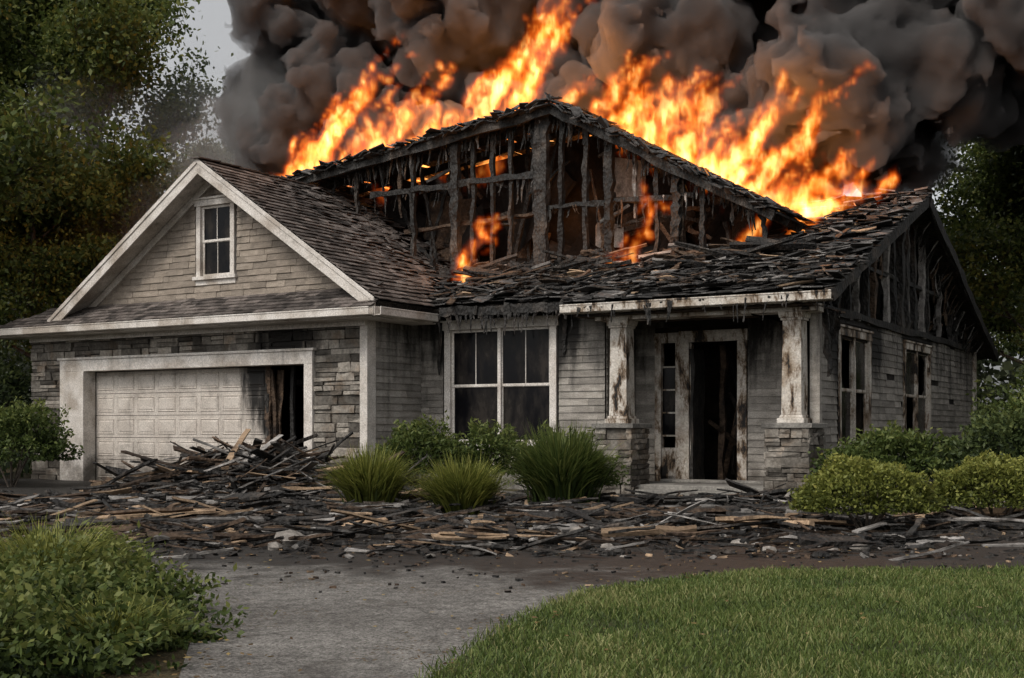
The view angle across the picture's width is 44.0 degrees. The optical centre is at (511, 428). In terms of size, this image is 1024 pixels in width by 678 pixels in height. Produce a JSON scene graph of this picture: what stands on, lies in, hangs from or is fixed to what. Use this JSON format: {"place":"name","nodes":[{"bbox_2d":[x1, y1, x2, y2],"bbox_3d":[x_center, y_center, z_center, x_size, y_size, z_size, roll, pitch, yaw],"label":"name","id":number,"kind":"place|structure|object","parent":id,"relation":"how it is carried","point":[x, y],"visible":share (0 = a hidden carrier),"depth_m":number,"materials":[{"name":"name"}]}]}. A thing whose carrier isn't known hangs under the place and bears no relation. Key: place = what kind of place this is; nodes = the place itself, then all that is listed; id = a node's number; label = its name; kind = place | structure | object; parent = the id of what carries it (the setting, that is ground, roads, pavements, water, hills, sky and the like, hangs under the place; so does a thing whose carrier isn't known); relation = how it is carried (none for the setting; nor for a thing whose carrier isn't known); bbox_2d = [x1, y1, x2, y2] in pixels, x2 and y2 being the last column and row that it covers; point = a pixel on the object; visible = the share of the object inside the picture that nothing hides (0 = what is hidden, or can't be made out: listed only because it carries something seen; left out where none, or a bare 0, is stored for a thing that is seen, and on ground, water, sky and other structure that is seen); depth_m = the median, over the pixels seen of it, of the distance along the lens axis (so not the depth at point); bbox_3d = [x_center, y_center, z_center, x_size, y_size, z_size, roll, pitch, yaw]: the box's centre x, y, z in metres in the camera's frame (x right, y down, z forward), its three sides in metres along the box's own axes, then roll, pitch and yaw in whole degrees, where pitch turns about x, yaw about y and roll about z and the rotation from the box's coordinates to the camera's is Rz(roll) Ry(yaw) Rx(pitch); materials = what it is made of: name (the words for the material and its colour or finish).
{"place":"outdoors","nodes":[
{"label":"outdoors","id":0,"kind":"place"},
{"bbox_2d":[95,185,340,305],"bbox_3d":[-5.728,-3.652,24.494,7.519,2.516,0.035,0,0,31],"label":"gable siding","id":1,"kind":"object","parent":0,"point":[267,261],"visible":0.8,"depth_m":24.47,"materials":[{"name":"beige wood"}]},
{"bbox_2d":[192,195,237,285],"bbox_3d":[-5.724,-3.631,24.501,1.140,1.701,0.170,0,0,31],"label":"gable window","id":2,"kind":"structure","parent":1,"relation":"attached to","point":[216,237],"depth_m":24.53,"materials":[{"name":"white wood"}]},
{"bbox_2d":[376,316,421,484],"bbox_3d":[-2.087,-0.500,23.349,0.030,3.100,1.437,0,0,31],"label":"garage side siding","id":3,"kind":"object","parent":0,"point":[398,371],"visible":0.67,"depth_m":23.28,"materials":[{"name":"grey wood"}]},
{"bbox_2d":[0,462,1013,677],"bbox_3d":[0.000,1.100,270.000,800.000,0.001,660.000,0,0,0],"label":"ground","id":4,"kind":"structure","parent":0,"point":[179,655],"depth_m":5.94,"materials":[{"name":"soil"}]},
{"bbox_2d":[0,339,32,434],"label":"shrub","id":5,"kind":"object","parent":4,"relation":"on","point":[14,377],"visible":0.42,"depth_m":27.71,"materials":[{"name":"green plant"}]},
{"bbox_2d":[0,587,77,640],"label":"bush","id":6,"kind":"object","parent":4,"relation":"on","point":[8,628],"depth_m":5.76,"materials":[{"name":"green plant"}]},
{"bbox_2d":[0,65,86,296],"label":"deciduous tree","id":7,"kind":"object","parent":4,"relation":"on","point":[4,93],"visible":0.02,"depth_m":37.63,"materials":[{"name":"green plant"}]},
{"bbox_2d":[0,0,145,236],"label":"deciduous tree","id":8,"kind":"object","parent":4,"relation":"on","point":[24,166],"visible":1,"depth_m":26.15,"materials":[{"name":"green plant"}]},
{"bbox_2d":[0,132,149,470],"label":"deciduous tree","id":9,"kind":"object","parent":4,"relation":"on","point":[68,269],"visible":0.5,"depth_m":32.18,"materials":[{"name":"green plant"}]},
{"bbox_2d":[0,508,170,570],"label":"ornamental grass","id":10,"kind":"object","parent":4,"relation":"on","point":[65,544],"depth_m":8.23,"materials":[{"name":"green plant"}]},
{"bbox_2d":[0,6,186,309],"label":"deciduous tree","id":11,"kind":"object","parent":4,"relation":"on","point":[10,71],"visible":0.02,"depth_m":45.05,"materials":[{"name":"green plant"}]},
{"bbox_2d":[18,585,207,656],"bbox_3d":[-1.952,0.936,6.114,1.119,0.308,1.059,0,0,0],"label":"bush","id":12,"kind":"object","parent":4,"relation":"on","point":[116,617],"depth_m":6.12,"materials":[{"name":"green plant"}]},
{"bbox_2d":[0,0,263,248],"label":"deciduous tree","id":13,"kind":"object","parent":4,"relation":"on","point":[106,37],"visible":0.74,"depth_m":36.48,"materials":[{"name":"green plant"}]},
{"bbox_2d":[0,517,276,677],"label":"groundcover plants","id":14,"kind":"object","parent":4,"relation":"on","point":[51,588],"visible":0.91,"depth_m":6.17,"materials":[{"name":"green plant"}]},
{"bbox_2d":[162,129,306,185],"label":"deciduous tree","id":15,"kind":"object","parent":4,"relation":"on","point":[262,164],"visible":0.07,"depth_m":48.97,"materials":[{"name":"grey plant"}]},
{"bbox_2d":[95,306,418,485],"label":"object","id":16,"kind":"object","parent":4,"relation":"on","point":[143,415],"visible":0.11,"depth_m":29.32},
{"bbox_2d":[264,366,303,449],"bbox_3d":[-3.719,-0.218,24.589,1.319,2.664,1.816,0,0,31],"label":"burnt door section","id":17,"kind":"object","parent":4,"relation":"on","point":[273,398],"visible":0.19,"depth_m":24.11,"materials":[{"name":"brown wood"}]},
{"bbox_2d":[0,445,1012,484],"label":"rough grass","id":18,"kind":"structure","parent":4,"relation":"on","point":[27,469],"depth_m":30.75,"materials":[{"name":"green plant"}]},
{"bbox_2d":[0,220,1023,449],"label":"distant trees","id":19,"kind":"object","parent":4,"relation":"on","point":[1002,374],"visible":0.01,"depth_m":57.41,"materials":[{"name":"green plant"}]},
{"bbox_2d":[237,302,953,479],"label":"walls","id":20,"kind":"structure","parent":4,"relation":"on","point":[712,360],"depth_m":24.15,"materials":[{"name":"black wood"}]},
{"bbox_2d":[421,314,605,431],"bbox_3d":[-0.016,-0.500,23.031,3.900,3.600,0.150,0,0,31],"label":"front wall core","id":21,"kind":"object","parent":20,"relation":"attached to","point":[558,368],"visible":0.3,"depth_m":22.44,"materials":[{"name":"grey wood"}]},
{"bbox_2d":[421,311,604,474],"bbox_3d":[-0.051,-0.679,22.953,3.877,3.062,0.033,0,0,31],"label":"front wall siding","id":22,"kind":"object","parent":21,"relation":"attached to","point":[581,378],"visible":0.49,"depth_m":22.28,"materials":[{"name":"grey wood"}]},
{"bbox_2d":[440,315,559,449],"bbox_3d":[-0.052,-0.786,23.350,2.530,2.433,0.840,0,0,31],"label":"front window","id":23,"kind":"structure","parent":22,"relation":"attached to","point":[500,377],"depth_m":23.05,"materials":[{"name":"white glass"}]},
{"bbox_2d":[654,328,747,480],"bbox_3d":[3.340,-0.385,22.354,1.770,2.670,0.155,0,0,31],"label":"entry door frame","id":24,"kind":"object","parent":20,"relation":"attached to","point":[672,398],"visible":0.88,"depth_m":22.47,"materials":[{"name":"white wood"}]},
{"bbox_2d":[689,341,736,479],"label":"charred door","id":25,"kind":"structure","parent":24,"relation":"attached to","point":[697,404],"depth_m":22.72,"materials":[{"name":"brown wood"}]},
{"bbox_2d":[606,311,807,480],"bbox_3d":[3.521,-0.579,21.545,3.702,3.062,1.162,0,0,31],"label":"porch siding","id":26,"kind":"object","parent":20,"relation":"attached to","point":[764,368],"visible":0.42,"depth_m":21.83,"materials":[{"name":"grey wood"}]},
{"bbox_2d":[437,306,840,376],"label":"hanging scraps","id":27,"kind":"object","parent":26,"relation":"hanging from","point":[831,334],"visible":0.98,"depth_m":20.34,"materials":[{"name":"brown wood"}]},
{"bbox_2d":[431,201,991,359],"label":"roof deck","id":28,"kind":"structure","parent":20,"relation":"on","point":[923,220],"depth_m":25.76,"materials":[{"name":"brown wood"}]},
{"bbox_2d":[281,92,818,224],"bbox_3d":[0.912,-5.022,26.620,11.490,2.674,5.278,0,0,31],"label":"gable roof crust","id":29,"kind":"object","parent":28,"relation":"on","point":[612,128],"visible":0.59,"depth_m":23.95},
{"bbox_2d":[297,105,803,278],"bbox_3d":[0.343,-4.370,25.295,10.813,3.595,1.824,0,0,31],"label":"burnt gable framing","id":30,"kind":"object","parent":28,"relation":"on","point":[539,174],"visible":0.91,"depth_m":24.59,"materials":[{"name":"black wood"}]},
{"bbox_2d":[291,102,807,225],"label":"gable roof boards","id":31,"kind":"object","parent":30,"relation":"on","point":[519,138],"visible":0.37,"depth_m":26.40,"materials":[{"name":"black wood"}]},
{"bbox_2d":[437,294,788,334],"bbox_3d":[1.420,-1.946,21.307,6.805,0.601,0.429,0,0,37],"label":"charred eave","id":32,"kind":"object","parent":28,"relation":"attached to","point":[458,312],"visible":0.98,"depth_m":22.38,"materials":[{"name":"brown wood"}]},
{"bbox_2d":[428,186,969,305],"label":"burnt roof shingles","id":33,"kind":"object","parent":28,"relation":"on","point":[868,242],"visible":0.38,"depth_m":22.14,"materials":[{"name":"black wood"}]},
{"bbox_2d":[427,194,924,304],"bbox_3d":[2.826,-3.360,24.041,8.895,2.415,6.329,0,0,31],"label":"roof debris","id":34,"kind":"object","parent":33,"relation":"on","point":[597,265],"visible":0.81,"depth_m":22.27,"materials":[{"name":"brown wood"}]},
{"bbox_2d":[810,312,976,465],"bbox_3d":[7.984,-0.505,25.365,0.170,2.810,12.350,0,0,31],"label":"side wall siding","id":35,"kind":"object","parent":20,"relation":"attached to","point":[954,373],"visible":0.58,"depth_m":24.08,"materials":[{"name":"grey wood"}]},
{"bbox_2d":[837,324,933,451],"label":"side windows","id":36,"kind":"structure","parent":35,"relation":"attached to","point":[860,367],"depth_m":22.67,"materials":[{"name":"white glass"}]},
{"bbox_2d":[797,196,998,362],"bbox_3d":[7.825,-3.039,25.207,1.196,3.016,13.543,0,0,31],"label":"side gable framing","id":37,"kind":"object","parent":20,"relation":"on","point":[902,312],"visible":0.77,"depth_m":24.87,"materials":[{"name":"brown wood"}]},
{"bbox_2d":[751,257,917,329],"bbox_3d":[7.403,-3.097,25.428,0.950,2.594,12.700,0,0,31],"label":"side attic interior","id":38,"kind":"object","parent":37,"relation":"attached to","point":[861,287],"visible":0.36,"depth_m":25.59,"materials":[{"name":"black wood"}]},
{"bbox_2d":[419,469,938,489],"bbox_3d":[4.759,0.975,27.192,7.760,0.250,12.400,0,0,31],"label":"foundation","id":39,"kind":"object","parent":4,"relation":"on","point":[513,486],"visible":0.04,"depth_m":22.86,"materials":[{"name":"concrete"}]},
{"bbox_2d":[591,423,827,493],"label":"stone column bases","id":40,"kind":"object","parent":4,"relation":"on","point":[763,425],"visible":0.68,"depth_m":19.91,"materials":[{"name":"grey stone"}]},
{"bbox_2d":[605,311,811,422],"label":"porch columns","id":41,"kind":"structure","parent":40,"relation":"on","point":[794,404],"depth_m":20.02,"materials":[{"name":"white wood"}]},
{"bbox_2d":[559,289,839,322],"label":"porch beam and gutter","id":42,"kind":"structure","parent":41,"relation":"on","point":[810,296],"depth_m":20.32,"materials":[{"name":"white wood"}]},
{"bbox_2d":[594,428,825,493],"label":"pier stones","id":43,"kind":"object","parent":40,"relation":"attached to","point":[794,460],"visible":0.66,"depth_m":19.90,"materials":[{"name":"grey stone"}]},
{"bbox_2d":[898,87,1023,358],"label":"deciduous tree","id":44,"kind":"object","parent":4,"relation":"on","point":[1002,222],"visible":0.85,"depth_m":34.12,"materials":[{"name":"green plant"}]},
{"bbox_2d":[914,101,1023,366],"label":"deciduous tree","id":45,"kind":"object","parent":4,"relation":"on","point":[998,339],"visible":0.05,"depth_m":42.20,"materials":[{"name":"green plant"}]},
{"bbox_2d":[965,351,1023,420],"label":"shrub","id":46,"kind":"object","parent":4,"relation":"on","point":[1019,382],"visible":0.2,"depth_m":26.31,"materials":[{"name":"green plant"}]},
{"bbox_2d":[976,383,1023,448],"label":"shrub","id":47,"kind":"object","parent":4,"relation":"on","point":[1013,404],"visible":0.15,"depth_m":21.46,"materials":[{"name":"green plant"}]},
{"bbox_2d":[989,266,1023,358],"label":"deciduous tree","id":48,"kind":"object","parent":4,"relation":"on","point":[1013,347],"visible":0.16,"depth_m":46.84,"materials":[{"name":"green plant"}]},
{"bbox_2d":[1002,318,1023,363],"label":"deciduous tree","id":49,"kind":"object","parent":4,"relation":"on","point":[1022,334],"visible":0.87,"depth_m":29.82,"materials":[{"name":"green plant"}]},
{"bbox_2d":[0,479,1023,677],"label":"driveway","id":50,"kind":"structure","parent":0,"point":[341,636],"depth_m":8.41,"materials":[{"name":"concrete"}]},
{"bbox_2d":[0,396,84,486],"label":"shrub","id":51,"kind":"object","parent":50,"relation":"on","point":[44,442],"visible":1,"depth_m":23.33,"materials":[{"name":"green plant"}]},
{"bbox_2d":[33,328,359,474],"bbox_3d":[-6.377,-0.450,25.016,9.050,3.500,0.200,0,0,31],"label":"cladding","id":52,"kind":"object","parent":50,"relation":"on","point":[228,344],"visible":0.12,"depth_m":23.22,"materials":[{"name":"grey stone"}]},
{"bbox_2d":[30,326,359,479],"bbox_3d":[-6.515,-0.460,24.923,8.912,3.124,0.102,0,0,31],"label":"garage stone veneer","id":53,"kind":"object","parent":52,"relation":"attached to","point":[348,365],"visible":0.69,"depth_m":23.64,"materials":[{"name":"grey stone"}]},
{"bbox_2d":[57,348,316,480],"bbox_3d":[-6.516,-0.185,25.018,6.950,2.570,0.340,0,0,31],"label":"garage door frame","id":54,"kind":"object","parent":53,"relation":"attached to","point":[77,386],"visible":0.77,"depth_m":25.81,"materials":[{"name":"white wood"}]},
{"bbox_2d":[96,367,266,480],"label":"garage door panels","id":55,"kind":"object","parent":54,"relation":"in","point":[201,409],"visible":0.72,"depth_m":25.41,"materials":[{"name":"white metal"}]},
{"bbox_2d":[3,161,443,328],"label":"garage roof deck","id":56,"kind":"structure","parent":52,"relation":"on","point":[401,305],"depth_m":24.28,"materials":[{"name":"brown wood"}]},
{"bbox_2d":[0,306,438,342],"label":"garage gutter","id":57,"kind":"object","parent":56,"relation":"attached to","point":[315,318],"visible":1,"depth_m":23.72,"materials":[{"name":"white metal"}]},
{"bbox_2d":[0,157,450,328],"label":"garage roof shingles","id":58,"kind":"object","parent":56,"relation":"on","point":[369,268],"visible":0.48,"depth_m":24.38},
{"bbox_2d":[47,159,375,321],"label":"gable rake trim","id":59,"kind":"structure","parent":58,"relation":"on","point":[167,211],"depth_m":24.74,"materials":[{"name":"white wood"}]},
{"bbox_2d":[360,320,375,455],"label":"corner trim","id":60,"kind":"structure","parent":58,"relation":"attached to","point":[368,382],"depth_m":22.57,"materials":[{"name":"white wood"}]},
{"bbox_2d":[314,440,429,505],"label":"ornamental grass","id":61,"kind":"object","parent":50,"relation":"on","point":[367,477],"depth_m":16.11,"materials":[{"name":"green plant"}]},
{"bbox_2d":[369,410,477,487],"bbox_3d":[-1.482,0.418,20.303,1.924,1.447,1.443,0,0,0],"label":"shrub","id":62,"kind":"object","parent":50,"relation":"on","point":[426,442],"visible":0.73,"depth_m":20.01,"materials":[{"name":"green plant"}]},
{"bbox_2d":[393,448,520,514],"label":"ornamental grass","id":63,"kind":"object","parent":50,"relation":"on","point":[467,485],"depth_m":14.64,"materials":[{"name":"green plant"}]},
{"bbox_2d":[17,479,961,558],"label":"rubble stones","id":64,"kind":"object","parent":50,"relation":"on","point":[286,534],"visible":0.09,"depth_m":11.35,"materials":[{"name":"grey stone"}]},
{"bbox_2d":[446,416,533,482],"bbox_3d":[-0.339,0.469,20.616,1.671,1.332,1.329,0,0,0],"label":"shrub","id":65,"kind":"object","parent":50,"relation":"on","point":[499,442],"visible":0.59,"depth_m":20.39,"materials":[{"name":"green plant"}]},
{"bbox_2d":[0,429,1023,592],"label":"fallen planks","id":66,"kind":"object","parent":50,"relation":"on","point":[281,473],"visible":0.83,"depth_m":13.60,"materials":[{"name":"brown wood"}]},
{"bbox_2d":[0,478,1023,561],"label":"ash rubble","id":67,"kind":"object","parent":50,"relation":"on","point":[967,533],"visible":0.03,"depth_m":12.19,"materials":[{"name":"black wood"}]},
{"bbox_2d":[44,517,1023,677],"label":"fallen leaves","id":68,"kind":"object","parent":50,"relation":"on","point":[863,617],"visible":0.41,"depth_m":6.81,"materials":[{"name":"brown plant"}]},
{"bbox_2d":[494,417,635,502],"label":"ornamental grass","id":69,"kind":"object","parent":50,"relation":"on","point":[566,469],"depth_m":16.25,"materials":[{"name":"green plant"}]},
{"bbox_2d":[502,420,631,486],"bbox_3d":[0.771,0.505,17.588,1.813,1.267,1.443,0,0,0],"label":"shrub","id":70,"kind":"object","parent":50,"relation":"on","point":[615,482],"visible":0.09,"depth_m":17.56,"materials":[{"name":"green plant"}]},
{"bbox_2d":[635,479,764,495],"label":"porch slab","id":71,"kind":"structure","parent":50,"relation":"on","point":[663,486],"depth_m":21.07,"materials":[{"name":"grey concrete"}]},
{"bbox_2d":[783,452,949,529],"bbox_3d":[3.583,0.692,12.969,1.554,0.897,1.468,0,0,31],"label":"boxwood shrub","id":72,"kind":"object","parent":50,"relation":"on","point":[830,487],"visible":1,"depth_m":12.69,"materials":[{"name":"green plant"}]},
{"bbox_2d":[806,419,996,486],"bbox_3d":[5.748,0.502,18.572,2.836,1.276,1.847,0,0,0],"label":"shrub","id":73,"kind":"object","parent":50,"relation":"on","point":[880,445],"visible":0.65,"depth_m":18.25,"materials":[{"name":"green plant"}]},
{"bbox_2d":[925,398,1023,484],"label":"shrub","id":74,"kind":"object","parent":50,"relation":"on","point":[1009,436],"visible":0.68,"depth_m":17.73,"materials":[{"name":"green plant"}]},
{"bbox_2d":[927,446,1023,521],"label":"boxwood shrub","id":75,"kind":"object","parent":50,"relation":"on","point":[955,486],"visible":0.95,"depth_m":13.71,"materials":[{"name":"green plant"}]},
{"bbox_2d":[8,0,1023,411],"label":"sky","id":76,"kind":"structure","parent":0,"point":[786,101],"materials":[{"name":"grey"}]},
{"bbox_2d":[363,136,797,265],"bbox_3d":[0.835,-4.304,26.098,10.800,3.411,1.115,0,0,31],"label":"attic interior","id":77,"kind":"object","parent":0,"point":[631,235],"visible":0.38,"depth_m":26.04,"materials":[{"name":"brown wood"}]},
{"bbox_2d":[574,303,844,322],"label":"porch ceiling","id":78,"kind":"structure","parent":0,"point":[591,316],"depth_m":20.79,"materials":[{"name":"wood"}]},
{"bbox_2d":[413,561,1023,677],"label":"lawn","id":79,"kind":"structure","parent":0,"point":[694,646],"depth_m":6.43,"materials":[{"name":"plant"}]}
]}

